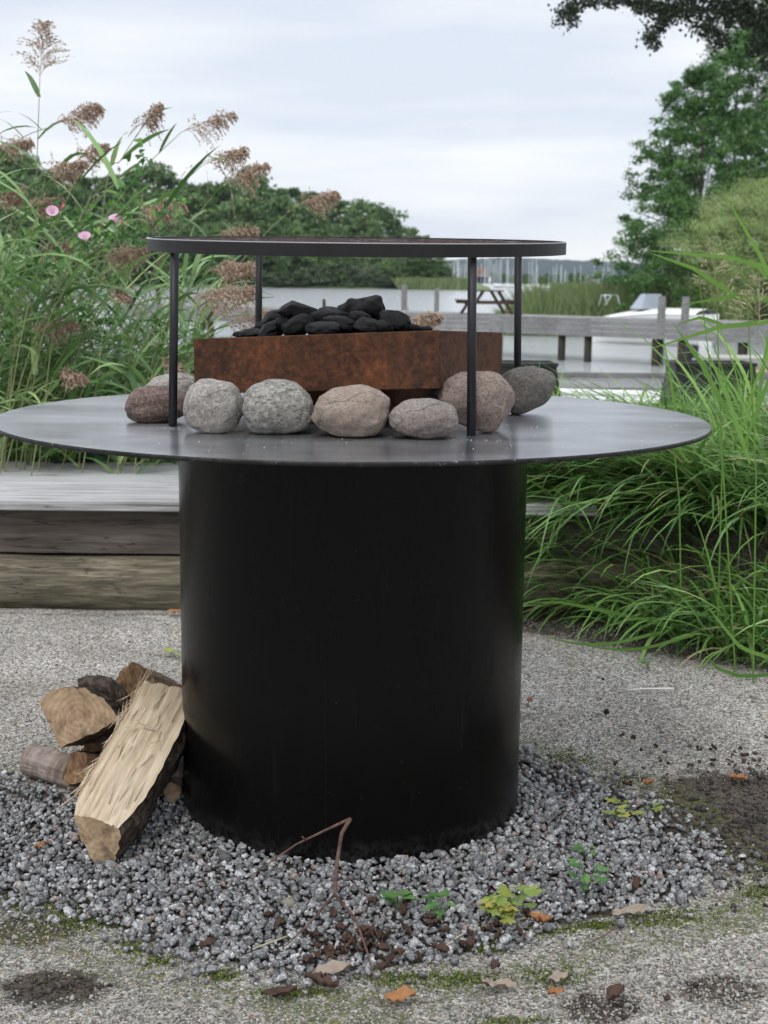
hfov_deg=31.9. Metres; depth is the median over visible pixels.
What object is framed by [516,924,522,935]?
fallen leaf
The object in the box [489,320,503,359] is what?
mooring post
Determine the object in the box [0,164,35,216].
woodland tree
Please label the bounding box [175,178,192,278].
woodland tree
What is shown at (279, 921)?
fallen leaf
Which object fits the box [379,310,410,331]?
charcoal
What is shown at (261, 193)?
woodland tree
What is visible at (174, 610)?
fallen leaf
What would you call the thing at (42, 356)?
common reed
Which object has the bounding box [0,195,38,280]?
woodland tree
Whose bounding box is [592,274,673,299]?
willow bush
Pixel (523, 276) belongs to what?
woodland tree
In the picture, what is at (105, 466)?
common reed
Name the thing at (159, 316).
common reed
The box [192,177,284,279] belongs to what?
woodland tree
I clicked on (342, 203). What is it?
woodland tree
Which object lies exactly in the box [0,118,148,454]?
common reed
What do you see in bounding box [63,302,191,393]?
common reed
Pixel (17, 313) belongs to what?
common reed
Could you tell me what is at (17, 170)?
common reed
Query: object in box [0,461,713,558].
timber platform
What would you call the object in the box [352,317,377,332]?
charcoal
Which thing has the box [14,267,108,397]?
common reed
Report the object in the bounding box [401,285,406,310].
mooring post
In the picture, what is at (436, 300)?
mooring post
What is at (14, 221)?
woodland tree
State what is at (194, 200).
woodland tree
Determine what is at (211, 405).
stone
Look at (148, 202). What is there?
common reed
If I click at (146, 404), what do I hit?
stone
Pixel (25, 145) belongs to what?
common reed
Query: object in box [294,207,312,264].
woodland tree
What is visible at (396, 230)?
woodland tree
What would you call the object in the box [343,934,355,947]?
fallen leaf
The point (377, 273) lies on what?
willow bush
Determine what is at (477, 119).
sky
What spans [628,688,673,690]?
dry stem
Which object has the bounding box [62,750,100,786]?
firewood log
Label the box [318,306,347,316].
charcoal
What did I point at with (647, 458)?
weed
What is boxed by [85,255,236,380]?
common reed
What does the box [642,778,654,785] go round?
fallen leaf
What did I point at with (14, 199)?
common reed
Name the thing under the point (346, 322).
charcoal
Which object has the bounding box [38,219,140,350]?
common reed
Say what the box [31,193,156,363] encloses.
common reed
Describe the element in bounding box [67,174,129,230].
woodland tree
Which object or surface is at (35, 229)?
common reed
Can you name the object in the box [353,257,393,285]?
woodland tree
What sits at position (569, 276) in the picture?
woodland tree
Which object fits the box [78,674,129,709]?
bark piece
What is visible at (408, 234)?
woodland tree
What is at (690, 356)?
dinghy
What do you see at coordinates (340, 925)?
fallen leaf
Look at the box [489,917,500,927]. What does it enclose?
fallen leaf
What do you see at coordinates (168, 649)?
seedling
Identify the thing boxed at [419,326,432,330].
charcoal
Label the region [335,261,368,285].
willow bush
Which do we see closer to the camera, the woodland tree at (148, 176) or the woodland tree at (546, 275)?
the woodland tree at (148, 176)
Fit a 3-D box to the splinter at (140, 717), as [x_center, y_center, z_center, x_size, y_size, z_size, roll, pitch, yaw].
[-0.535,0.456,2.943,0.033,0.053,0.007,-4,11,-25]
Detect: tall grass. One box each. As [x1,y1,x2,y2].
[618,335,689,646]
[643,250,767,671]
[648,237,739,655]
[704,190,767,682]
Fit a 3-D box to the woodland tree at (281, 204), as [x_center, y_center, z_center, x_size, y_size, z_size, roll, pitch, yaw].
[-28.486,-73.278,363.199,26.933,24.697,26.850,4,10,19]
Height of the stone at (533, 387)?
0.111 m
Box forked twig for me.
[237,817,380,1004]
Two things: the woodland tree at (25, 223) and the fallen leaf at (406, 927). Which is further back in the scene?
the woodland tree at (25, 223)
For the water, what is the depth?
56.45 m
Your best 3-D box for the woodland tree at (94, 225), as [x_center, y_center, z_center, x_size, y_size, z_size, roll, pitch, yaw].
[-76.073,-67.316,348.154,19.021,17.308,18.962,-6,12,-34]
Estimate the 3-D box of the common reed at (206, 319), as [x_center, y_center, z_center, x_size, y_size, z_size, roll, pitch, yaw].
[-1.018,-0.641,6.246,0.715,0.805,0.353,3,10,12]
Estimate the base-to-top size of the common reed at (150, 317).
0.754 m
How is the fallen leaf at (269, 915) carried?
on the ground at (160, 634)
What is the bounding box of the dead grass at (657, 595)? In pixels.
[524,422,767,661]
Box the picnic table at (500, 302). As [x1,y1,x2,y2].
[454,290,513,314]
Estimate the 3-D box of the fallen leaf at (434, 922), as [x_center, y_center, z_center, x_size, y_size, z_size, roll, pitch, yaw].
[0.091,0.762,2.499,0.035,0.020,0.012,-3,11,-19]
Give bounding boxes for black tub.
[501,360,560,395]
[659,360,757,404]
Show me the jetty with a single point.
(458, 322)
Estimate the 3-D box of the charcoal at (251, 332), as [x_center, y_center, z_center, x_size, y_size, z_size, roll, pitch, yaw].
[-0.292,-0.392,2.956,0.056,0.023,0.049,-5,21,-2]
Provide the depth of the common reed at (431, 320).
5.53 m
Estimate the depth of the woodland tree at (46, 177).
391.00 m
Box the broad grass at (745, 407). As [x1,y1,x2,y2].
[608,277,767,576]
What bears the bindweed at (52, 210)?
attached to the common reed at (107, 225)
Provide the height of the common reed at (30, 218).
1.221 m
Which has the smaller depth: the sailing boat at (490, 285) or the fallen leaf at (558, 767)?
the fallen leaf at (558, 767)
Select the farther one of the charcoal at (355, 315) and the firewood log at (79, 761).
the firewood log at (79, 761)
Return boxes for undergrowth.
[0,334,574,462]
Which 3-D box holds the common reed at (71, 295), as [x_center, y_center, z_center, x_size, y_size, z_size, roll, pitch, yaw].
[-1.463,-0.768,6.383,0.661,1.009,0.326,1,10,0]
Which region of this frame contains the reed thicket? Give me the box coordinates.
[0,214,272,462]
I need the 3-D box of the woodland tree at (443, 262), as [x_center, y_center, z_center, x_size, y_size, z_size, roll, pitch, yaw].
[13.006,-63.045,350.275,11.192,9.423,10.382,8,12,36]
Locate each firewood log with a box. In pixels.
[19,744,79,791]
[39,686,130,747]
[53,663,185,867]
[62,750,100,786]
[81,733,112,751]
[115,662,181,699]
[164,758,182,801]
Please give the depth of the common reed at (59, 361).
5.52 m
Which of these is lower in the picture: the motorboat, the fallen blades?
the fallen blades
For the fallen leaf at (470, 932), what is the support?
on the gravel
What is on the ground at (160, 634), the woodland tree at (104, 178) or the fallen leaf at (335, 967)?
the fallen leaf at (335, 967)
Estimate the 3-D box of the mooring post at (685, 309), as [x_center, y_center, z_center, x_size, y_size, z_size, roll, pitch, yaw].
[8.202,-4.891,36.747,0.218,1.949,0.218,1,10,0]
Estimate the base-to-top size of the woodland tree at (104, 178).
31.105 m
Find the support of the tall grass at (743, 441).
on the ground at (160, 634)
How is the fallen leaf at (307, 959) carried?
on the gravel
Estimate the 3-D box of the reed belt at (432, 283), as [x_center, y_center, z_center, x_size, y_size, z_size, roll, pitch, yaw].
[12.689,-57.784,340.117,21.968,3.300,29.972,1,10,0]
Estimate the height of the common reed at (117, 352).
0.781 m
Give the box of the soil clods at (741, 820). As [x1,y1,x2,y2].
[3,744,767,1023]
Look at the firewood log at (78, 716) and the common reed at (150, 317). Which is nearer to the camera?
the firewood log at (78, 716)
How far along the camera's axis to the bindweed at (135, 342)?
5.55 m
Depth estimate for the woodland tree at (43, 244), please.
344.38 m
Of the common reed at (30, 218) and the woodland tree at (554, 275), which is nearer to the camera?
the common reed at (30, 218)
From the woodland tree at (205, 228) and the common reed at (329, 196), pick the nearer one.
the common reed at (329, 196)
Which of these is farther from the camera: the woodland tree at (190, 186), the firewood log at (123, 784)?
the woodland tree at (190, 186)
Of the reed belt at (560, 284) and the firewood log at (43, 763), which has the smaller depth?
the firewood log at (43, 763)
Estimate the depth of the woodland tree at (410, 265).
347.35 m
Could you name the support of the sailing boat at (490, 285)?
on the water
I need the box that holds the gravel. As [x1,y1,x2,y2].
[0,741,765,994]
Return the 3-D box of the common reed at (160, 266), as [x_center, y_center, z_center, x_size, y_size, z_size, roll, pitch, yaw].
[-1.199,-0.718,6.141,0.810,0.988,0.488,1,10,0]
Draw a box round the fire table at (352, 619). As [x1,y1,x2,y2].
[0,393,711,867]
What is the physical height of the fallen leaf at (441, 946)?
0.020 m
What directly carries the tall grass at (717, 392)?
on the ground at (160, 634)
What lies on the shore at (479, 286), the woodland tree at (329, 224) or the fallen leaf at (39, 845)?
the woodland tree at (329, 224)
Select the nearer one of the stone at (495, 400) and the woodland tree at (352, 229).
the stone at (495, 400)
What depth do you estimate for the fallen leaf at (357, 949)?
2.38 m
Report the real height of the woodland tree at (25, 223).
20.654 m
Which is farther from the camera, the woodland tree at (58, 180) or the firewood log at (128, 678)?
the woodland tree at (58, 180)
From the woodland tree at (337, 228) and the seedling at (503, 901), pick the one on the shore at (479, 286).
the woodland tree at (337, 228)
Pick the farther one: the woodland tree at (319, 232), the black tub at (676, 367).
the woodland tree at (319, 232)
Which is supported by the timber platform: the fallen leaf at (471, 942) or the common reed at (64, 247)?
the common reed at (64, 247)
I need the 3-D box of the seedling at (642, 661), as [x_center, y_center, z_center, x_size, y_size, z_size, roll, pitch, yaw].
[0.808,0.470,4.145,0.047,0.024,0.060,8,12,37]
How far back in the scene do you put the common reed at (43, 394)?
5.70 m
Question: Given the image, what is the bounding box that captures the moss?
[0,743,767,1023]
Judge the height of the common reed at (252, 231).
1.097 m
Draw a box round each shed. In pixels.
[477,268,488,283]
[477,272,489,283]
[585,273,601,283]
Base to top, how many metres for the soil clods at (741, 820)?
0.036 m
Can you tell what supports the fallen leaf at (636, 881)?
on the ground at (160, 634)
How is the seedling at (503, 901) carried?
on the ground at (160, 634)
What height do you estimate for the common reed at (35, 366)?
1.169 m
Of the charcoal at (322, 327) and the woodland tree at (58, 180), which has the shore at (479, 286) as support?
the woodland tree at (58, 180)
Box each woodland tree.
[0,142,73,200]
[0,146,43,179]
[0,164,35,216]
[0,164,57,195]
[0,172,44,224]
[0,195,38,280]
[0,205,17,271]
[0,205,78,280]
[1,196,32,241]
[10,208,92,269]
[21,175,44,201]
[29,217,93,280]
[37,182,105,280]
[41,171,64,186]
[43,171,71,187]
[43,184,74,235]
[60,172,101,205]
[63,219,101,280]
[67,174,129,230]
[71,219,121,282]
[79,193,101,257]
[88,199,167,283]
[93,185,114,252]
[94,218,133,281]
[95,174,129,234]
[98,192,139,279]
[112,204,181,282]
[117,160,197,217]
[123,173,147,196]
[128,182,151,277]
[128,206,173,282]
[147,190,177,259]
[150,172,184,258]
[150,214,196,280]
[162,185,223,281]
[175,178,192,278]
[179,229,209,282]
[184,182,202,215]
[185,196,232,281]
[186,181,230,220]
[191,220,224,283]
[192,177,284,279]
[192,221,240,283]
[198,192,277,264]
[200,205,241,254]
[219,221,269,283]
[230,164,295,222]
[237,223,276,278]
[243,194,325,270]
[244,197,264,235]
[247,185,277,219]
[255,208,289,262]
[260,222,294,282]
[264,222,319,285]
[269,187,292,225]
[286,187,315,220]
[287,236,334,285]
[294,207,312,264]
[297,227,338,284]
[300,191,330,228]
[309,210,340,262]
[311,198,353,233]
[318,235,353,285]
[327,200,359,236]
[329,224,351,235]
[332,196,397,261]
[340,225,368,270]
[349,257,375,278]
[352,207,419,268]
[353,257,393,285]
[363,222,383,264]
[373,258,412,286]
[380,257,405,278]
[386,218,405,261]
[390,232,416,276]
[401,257,429,277]
[405,235,431,276]
[409,258,436,277]
[415,258,444,278]
[415,258,453,278]
[430,267,456,277]
[500,273,510,283]
[522,274,527,283]
[525,275,531,283]
[536,276,544,284]
[544,274,549,283]
[549,274,557,283]
[566,273,575,283]
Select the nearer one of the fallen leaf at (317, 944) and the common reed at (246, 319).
the fallen leaf at (317, 944)
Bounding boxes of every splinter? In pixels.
[117,722,153,730]
[133,708,145,730]
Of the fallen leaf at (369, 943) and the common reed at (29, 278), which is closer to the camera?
the fallen leaf at (369, 943)
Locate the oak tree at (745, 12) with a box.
[547,0,767,75]
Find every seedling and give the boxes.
[163,647,180,655]
[379,890,417,909]
[422,889,457,917]
[478,884,542,924]
[567,858,608,893]
[570,843,595,856]
[601,797,663,816]
[635,660,652,666]
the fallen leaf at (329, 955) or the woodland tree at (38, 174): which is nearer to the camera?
the fallen leaf at (329, 955)
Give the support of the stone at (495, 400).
on the fire table at (352, 619)
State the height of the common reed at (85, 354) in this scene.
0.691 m
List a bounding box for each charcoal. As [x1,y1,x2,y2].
[232,331,239,336]
[238,328,259,336]
[253,321,262,328]
[257,320,283,336]
[262,309,279,323]
[274,316,289,329]
[276,300,317,318]
[281,313,313,335]
[304,321,341,334]
[309,310,328,321]
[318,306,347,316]
[322,315,354,333]
[337,295,385,319]
[348,310,370,320]
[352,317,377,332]
[374,320,392,331]
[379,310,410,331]
[407,323,420,330]
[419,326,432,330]
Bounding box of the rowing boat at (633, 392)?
[560,388,767,404]
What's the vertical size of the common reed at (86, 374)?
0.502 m
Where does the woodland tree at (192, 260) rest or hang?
on the shore at (479, 286)
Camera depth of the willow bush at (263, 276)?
342.87 m
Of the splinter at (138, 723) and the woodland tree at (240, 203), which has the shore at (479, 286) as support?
the woodland tree at (240, 203)
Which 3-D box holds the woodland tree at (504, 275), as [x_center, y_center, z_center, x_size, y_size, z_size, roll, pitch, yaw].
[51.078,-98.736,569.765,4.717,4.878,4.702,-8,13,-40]
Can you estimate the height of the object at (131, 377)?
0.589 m
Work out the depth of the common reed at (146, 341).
6.01 m
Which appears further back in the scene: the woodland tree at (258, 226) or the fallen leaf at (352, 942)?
the woodland tree at (258, 226)
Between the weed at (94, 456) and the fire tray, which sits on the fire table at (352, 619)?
the fire tray
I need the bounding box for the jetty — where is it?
[112,303,767,365]
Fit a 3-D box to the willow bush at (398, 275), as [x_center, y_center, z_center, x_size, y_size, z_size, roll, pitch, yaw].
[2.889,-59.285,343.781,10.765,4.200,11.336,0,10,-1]
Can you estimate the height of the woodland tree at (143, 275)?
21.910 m
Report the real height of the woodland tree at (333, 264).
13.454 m
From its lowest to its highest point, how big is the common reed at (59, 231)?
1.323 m
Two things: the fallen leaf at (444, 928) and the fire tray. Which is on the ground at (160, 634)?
the fallen leaf at (444, 928)
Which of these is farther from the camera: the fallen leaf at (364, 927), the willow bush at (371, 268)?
the willow bush at (371, 268)
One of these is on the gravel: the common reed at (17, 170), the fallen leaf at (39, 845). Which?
the fallen leaf at (39, 845)
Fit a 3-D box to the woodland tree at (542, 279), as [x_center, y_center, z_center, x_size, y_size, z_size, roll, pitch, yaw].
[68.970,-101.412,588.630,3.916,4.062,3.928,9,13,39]
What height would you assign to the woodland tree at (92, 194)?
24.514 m
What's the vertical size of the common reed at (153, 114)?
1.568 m
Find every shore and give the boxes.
[42,276,490,289]
[730,287,766,337]
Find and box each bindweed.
[0,186,199,293]
[0,305,138,346]
[18,194,143,248]
[69,138,154,240]
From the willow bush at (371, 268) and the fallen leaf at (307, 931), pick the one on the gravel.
the fallen leaf at (307, 931)
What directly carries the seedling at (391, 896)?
on the gravel
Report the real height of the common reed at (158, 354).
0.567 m
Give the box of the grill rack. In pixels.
[146,236,566,435]
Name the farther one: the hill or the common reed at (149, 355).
the hill
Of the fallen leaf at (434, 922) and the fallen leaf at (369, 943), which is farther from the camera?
the fallen leaf at (434, 922)
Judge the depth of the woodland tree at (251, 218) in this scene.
362.37 m
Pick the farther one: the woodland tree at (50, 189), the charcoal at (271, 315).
the woodland tree at (50, 189)
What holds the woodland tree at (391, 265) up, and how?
on the shore at (479, 286)
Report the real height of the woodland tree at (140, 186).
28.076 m
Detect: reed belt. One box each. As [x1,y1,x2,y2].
[392,277,467,289]
[488,276,745,336]
[550,282,622,294]
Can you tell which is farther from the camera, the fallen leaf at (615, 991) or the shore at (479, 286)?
the shore at (479, 286)
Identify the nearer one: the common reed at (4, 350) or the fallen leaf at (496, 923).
the fallen leaf at (496, 923)
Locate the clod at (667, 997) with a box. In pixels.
[662,994,670,1000]
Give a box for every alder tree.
[581,176,731,312]
[590,58,767,319]
[648,0,767,320]
[720,32,767,307]
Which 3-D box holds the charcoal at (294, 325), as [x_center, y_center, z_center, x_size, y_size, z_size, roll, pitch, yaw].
[-0.182,-0.392,2.846,0.070,0.045,0.056,-24,5,4]
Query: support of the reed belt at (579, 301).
in the water
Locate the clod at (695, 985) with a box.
[693,982,698,988]
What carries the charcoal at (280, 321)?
on the charcoal bed
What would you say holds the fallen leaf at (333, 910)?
on the gravel
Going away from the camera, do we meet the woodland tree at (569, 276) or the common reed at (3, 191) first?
the common reed at (3, 191)
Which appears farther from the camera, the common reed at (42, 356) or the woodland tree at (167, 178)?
the woodland tree at (167, 178)
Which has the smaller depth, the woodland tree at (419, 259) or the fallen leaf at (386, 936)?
the fallen leaf at (386, 936)
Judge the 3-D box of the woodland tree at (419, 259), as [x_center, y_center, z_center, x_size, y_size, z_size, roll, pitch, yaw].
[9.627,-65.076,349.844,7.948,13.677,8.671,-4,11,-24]
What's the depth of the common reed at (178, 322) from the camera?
6.79 m
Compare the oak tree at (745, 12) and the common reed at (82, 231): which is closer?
the common reed at (82, 231)
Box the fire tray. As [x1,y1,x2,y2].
[194,330,501,419]
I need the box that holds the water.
[0,286,764,384]
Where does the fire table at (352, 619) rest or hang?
on the ground at (160, 634)
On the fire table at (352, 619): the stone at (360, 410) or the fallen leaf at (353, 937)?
the stone at (360, 410)
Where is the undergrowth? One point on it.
(128, 459)
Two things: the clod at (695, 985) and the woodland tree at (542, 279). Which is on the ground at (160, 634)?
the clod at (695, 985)
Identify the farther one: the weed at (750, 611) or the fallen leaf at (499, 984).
the weed at (750, 611)
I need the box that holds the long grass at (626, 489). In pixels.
[523,361,767,680]
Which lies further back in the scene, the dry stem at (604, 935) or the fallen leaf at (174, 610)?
the fallen leaf at (174, 610)
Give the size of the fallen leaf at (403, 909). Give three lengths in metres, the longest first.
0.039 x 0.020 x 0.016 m
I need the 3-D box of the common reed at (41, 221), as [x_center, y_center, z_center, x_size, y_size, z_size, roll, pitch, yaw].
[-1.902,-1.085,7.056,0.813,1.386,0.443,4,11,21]
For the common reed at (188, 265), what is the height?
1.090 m
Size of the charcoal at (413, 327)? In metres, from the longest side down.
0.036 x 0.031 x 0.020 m
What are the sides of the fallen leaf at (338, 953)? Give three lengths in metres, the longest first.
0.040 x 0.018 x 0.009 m
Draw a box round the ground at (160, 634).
[0,404,767,1023]
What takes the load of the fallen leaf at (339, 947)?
on the gravel
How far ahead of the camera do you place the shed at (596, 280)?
550.76 m
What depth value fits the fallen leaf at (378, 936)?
2.44 m
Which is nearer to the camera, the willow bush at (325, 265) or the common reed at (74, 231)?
the common reed at (74, 231)
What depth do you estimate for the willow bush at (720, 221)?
53.39 m
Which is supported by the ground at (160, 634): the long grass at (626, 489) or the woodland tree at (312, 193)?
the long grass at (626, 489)
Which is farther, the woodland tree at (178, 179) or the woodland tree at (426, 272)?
the woodland tree at (178, 179)
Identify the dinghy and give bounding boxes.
[685,344,767,373]
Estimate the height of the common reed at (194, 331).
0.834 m
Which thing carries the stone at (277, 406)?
on the fire table at (352, 619)
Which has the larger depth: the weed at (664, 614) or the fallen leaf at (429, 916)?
the weed at (664, 614)
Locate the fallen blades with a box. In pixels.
[534,601,767,677]
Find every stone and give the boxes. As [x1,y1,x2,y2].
[125,386,184,422]
[146,372,193,394]
[183,378,243,433]
[242,379,313,433]
[280,895,293,907]
[311,384,389,436]
[388,398,457,438]
[427,388,438,399]
[437,371,514,432]
[501,366,555,414]
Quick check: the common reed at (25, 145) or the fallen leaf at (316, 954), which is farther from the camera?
the common reed at (25, 145)
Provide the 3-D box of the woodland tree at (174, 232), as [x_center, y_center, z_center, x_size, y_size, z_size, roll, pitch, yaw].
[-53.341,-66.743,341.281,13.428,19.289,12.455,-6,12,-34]
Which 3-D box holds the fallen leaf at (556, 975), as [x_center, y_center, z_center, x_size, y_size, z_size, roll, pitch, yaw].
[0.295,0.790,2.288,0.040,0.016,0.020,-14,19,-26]
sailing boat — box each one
[487,269,494,287]
[494,259,506,287]
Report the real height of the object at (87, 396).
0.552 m
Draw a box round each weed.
[23,452,111,461]
[618,452,670,477]
[637,589,730,633]
[671,602,767,643]
[682,495,767,533]
[711,598,767,635]
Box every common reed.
[0,101,106,220]
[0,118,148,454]
[0,125,35,164]
[0,141,120,472]
[0,143,111,312]
[0,153,88,258]
[0,165,29,344]
[0,168,45,177]
[0,171,114,469]
[0,175,111,384]
[0,184,96,441]
[0,187,101,305]
[0,189,25,192]
[0,192,63,383]
[0,199,59,354]
[0,221,78,402]
[0,234,74,468]
[0,239,108,471]
[0,241,76,357]
[0,241,151,464]
[0,253,40,453]
[0,253,107,406]
[0,273,68,401]
[0,276,82,454]
[0,277,96,466]
[0,279,108,440]
[0,286,96,469]
[0,292,135,466]
[0,313,36,390]
[0,313,73,455]
[0,314,80,412]
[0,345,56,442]
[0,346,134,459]
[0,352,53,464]
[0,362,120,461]
[0,364,58,461]
[1,344,100,475]
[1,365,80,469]
[2,176,72,339]
[3,230,98,460]
[4,180,156,471]
[4,265,86,379]
[5,242,132,389]
[6,207,136,317]
[8,197,174,454]
[11,19,85,445]
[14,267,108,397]
[16,196,103,390]
[19,194,150,470]
[22,304,169,406]
[25,173,144,347]
[27,282,160,454]
[30,271,169,468]
[31,145,219,466]
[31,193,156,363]
[36,193,188,461]
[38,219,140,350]
[39,402,128,473]
[40,109,238,399]
[40,146,249,461]
[42,285,137,451]
[48,276,187,387]
[50,252,215,456]
[50,285,191,469]
[52,354,116,453]
[57,314,193,460]
[63,255,240,395]
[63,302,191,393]
[65,269,133,472]
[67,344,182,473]
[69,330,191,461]
[75,330,181,392]
[76,226,225,378]
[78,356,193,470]
[79,326,127,460]
[80,101,171,460]
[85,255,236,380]
[87,385,125,465]
[89,347,193,464]
[91,297,272,460]
[94,310,210,376]
[105,284,254,469]
[106,297,193,359]
[108,336,179,386]
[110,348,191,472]
[113,249,230,368]
[115,306,246,391]
[122,161,271,391]
[123,259,254,465]
[123,305,207,373]
[130,286,221,369]
[135,274,264,377]
[135,375,177,463]
[140,218,260,462]
[153,187,341,459]
[156,304,268,466]
[186,281,250,371]
[403,305,443,329]
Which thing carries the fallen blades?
on the ground at (160, 634)
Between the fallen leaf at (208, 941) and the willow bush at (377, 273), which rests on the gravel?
the fallen leaf at (208, 941)
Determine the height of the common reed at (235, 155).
1.400 m
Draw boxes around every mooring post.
[155,259,160,335]
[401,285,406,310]
[434,288,438,311]
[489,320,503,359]
[657,296,665,364]
[680,297,689,334]
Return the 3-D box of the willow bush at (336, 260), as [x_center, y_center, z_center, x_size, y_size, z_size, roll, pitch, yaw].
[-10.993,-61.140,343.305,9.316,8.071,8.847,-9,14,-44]
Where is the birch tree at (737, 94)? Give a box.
[670,0,767,271]
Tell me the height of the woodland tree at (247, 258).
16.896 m
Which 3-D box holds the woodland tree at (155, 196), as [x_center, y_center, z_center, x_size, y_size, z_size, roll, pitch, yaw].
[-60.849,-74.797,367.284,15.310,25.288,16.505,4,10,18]
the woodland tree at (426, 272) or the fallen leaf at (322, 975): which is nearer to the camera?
the fallen leaf at (322, 975)
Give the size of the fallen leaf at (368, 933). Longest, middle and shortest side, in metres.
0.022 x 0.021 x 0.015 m
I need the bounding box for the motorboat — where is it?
[591,294,718,346]
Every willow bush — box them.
[239,270,275,284]
[262,272,295,285]
[278,272,314,285]
[294,264,329,285]
[310,259,338,285]
[326,258,357,285]
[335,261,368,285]
[353,264,384,286]
[366,269,396,286]
[375,272,413,286]
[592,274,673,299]
[647,170,767,337]
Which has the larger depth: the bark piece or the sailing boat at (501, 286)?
the sailing boat at (501, 286)
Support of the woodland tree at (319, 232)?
on the shore at (479, 286)
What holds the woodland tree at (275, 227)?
on the shore at (479, 286)
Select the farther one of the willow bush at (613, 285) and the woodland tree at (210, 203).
the woodland tree at (210, 203)
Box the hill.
[447,257,758,284]
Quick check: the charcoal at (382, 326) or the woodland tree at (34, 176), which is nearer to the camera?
the charcoal at (382, 326)
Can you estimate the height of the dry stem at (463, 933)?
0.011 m
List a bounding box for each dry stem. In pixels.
[252,930,303,949]
[446,917,525,945]
[588,924,617,943]
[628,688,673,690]
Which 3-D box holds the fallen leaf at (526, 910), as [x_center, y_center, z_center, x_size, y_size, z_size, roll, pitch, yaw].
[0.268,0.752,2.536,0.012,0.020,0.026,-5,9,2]
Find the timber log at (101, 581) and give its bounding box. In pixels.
[0,552,690,613]
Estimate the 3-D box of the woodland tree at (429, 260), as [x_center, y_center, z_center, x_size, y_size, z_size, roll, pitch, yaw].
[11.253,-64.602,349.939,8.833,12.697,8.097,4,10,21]
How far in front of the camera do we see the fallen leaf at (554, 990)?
2.24 m
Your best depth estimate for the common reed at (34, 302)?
5.65 m
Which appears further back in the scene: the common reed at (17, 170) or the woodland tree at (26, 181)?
the woodland tree at (26, 181)
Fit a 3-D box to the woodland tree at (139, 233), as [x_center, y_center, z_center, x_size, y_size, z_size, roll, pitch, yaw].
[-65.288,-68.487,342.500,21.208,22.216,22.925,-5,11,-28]
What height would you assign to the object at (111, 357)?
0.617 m
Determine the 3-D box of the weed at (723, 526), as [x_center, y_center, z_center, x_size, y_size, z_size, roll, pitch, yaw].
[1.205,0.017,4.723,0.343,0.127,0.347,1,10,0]
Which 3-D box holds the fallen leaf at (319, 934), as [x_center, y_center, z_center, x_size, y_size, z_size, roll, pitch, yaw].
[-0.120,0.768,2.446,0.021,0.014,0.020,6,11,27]
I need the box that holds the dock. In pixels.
[557,372,767,393]
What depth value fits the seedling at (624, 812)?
3.02 m
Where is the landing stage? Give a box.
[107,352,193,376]
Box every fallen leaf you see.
[34,841,44,847]
[168,608,180,612]
[199,937,215,947]
[261,984,296,997]
[263,910,274,917]
[274,914,283,927]
[301,953,312,964]
[304,929,317,937]
[304,970,339,987]
[311,930,323,938]
[311,950,319,959]
[311,960,350,975]
[313,940,321,948]
[314,971,326,977]
[321,947,342,956]
[324,949,334,958]
[327,942,334,949]
[330,905,336,917]
[335,922,346,930]
[337,944,347,952]
[341,929,350,943]
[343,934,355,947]
[345,933,355,945]
[354,946,367,953]
[355,923,375,934]
[361,938,378,946]
[363,927,374,938]
[367,895,376,902]
[372,929,388,940]
[374,940,390,951]
[374,953,395,961]
[376,928,382,941]
[376,954,392,970]
[380,928,389,941]
[385,985,414,1001]
[391,946,404,956]
[398,901,406,915]
[401,920,412,933]
[415,950,421,962]
[421,913,436,918]
[424,917,441,925]
[430,941,449,952]
[440,925,449,932]
[458,935,476,947]
[466,927,473,936]
[480,924,491,932]
[481,978,516,989]
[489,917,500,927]
[490,959,500,969]
[493,928,500,938]
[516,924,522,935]
[523,907,529,915]
[528,911,551,922]
[547,970,567,984]
[548,985,563,995]
[553,765,562,769]
[606,983,624,1000]
[612,901,650,915]
[622,779,631,785]
[631,876,640,892]
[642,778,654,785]
[730,772,748,779]
[741,752,748,756]
[757,772,765,779]
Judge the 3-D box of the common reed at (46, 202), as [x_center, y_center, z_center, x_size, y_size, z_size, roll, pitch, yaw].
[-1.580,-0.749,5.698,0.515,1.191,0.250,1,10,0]
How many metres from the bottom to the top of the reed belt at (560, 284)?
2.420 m
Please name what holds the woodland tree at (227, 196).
on the shore at (479, 286)
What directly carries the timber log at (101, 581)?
on the ground at (160, 634)
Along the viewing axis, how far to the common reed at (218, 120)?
5.80 m
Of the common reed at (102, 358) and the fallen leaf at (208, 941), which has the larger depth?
the common reed at (102, 358)
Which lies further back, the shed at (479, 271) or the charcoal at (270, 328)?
the shed at (479, 271)
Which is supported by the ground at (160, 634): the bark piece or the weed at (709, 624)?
the weed at (709, 624)
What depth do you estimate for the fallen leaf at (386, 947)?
2.40 m
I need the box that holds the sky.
[0,0,767,275]
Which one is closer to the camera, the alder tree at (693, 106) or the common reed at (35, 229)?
the common reed at (35, 229)

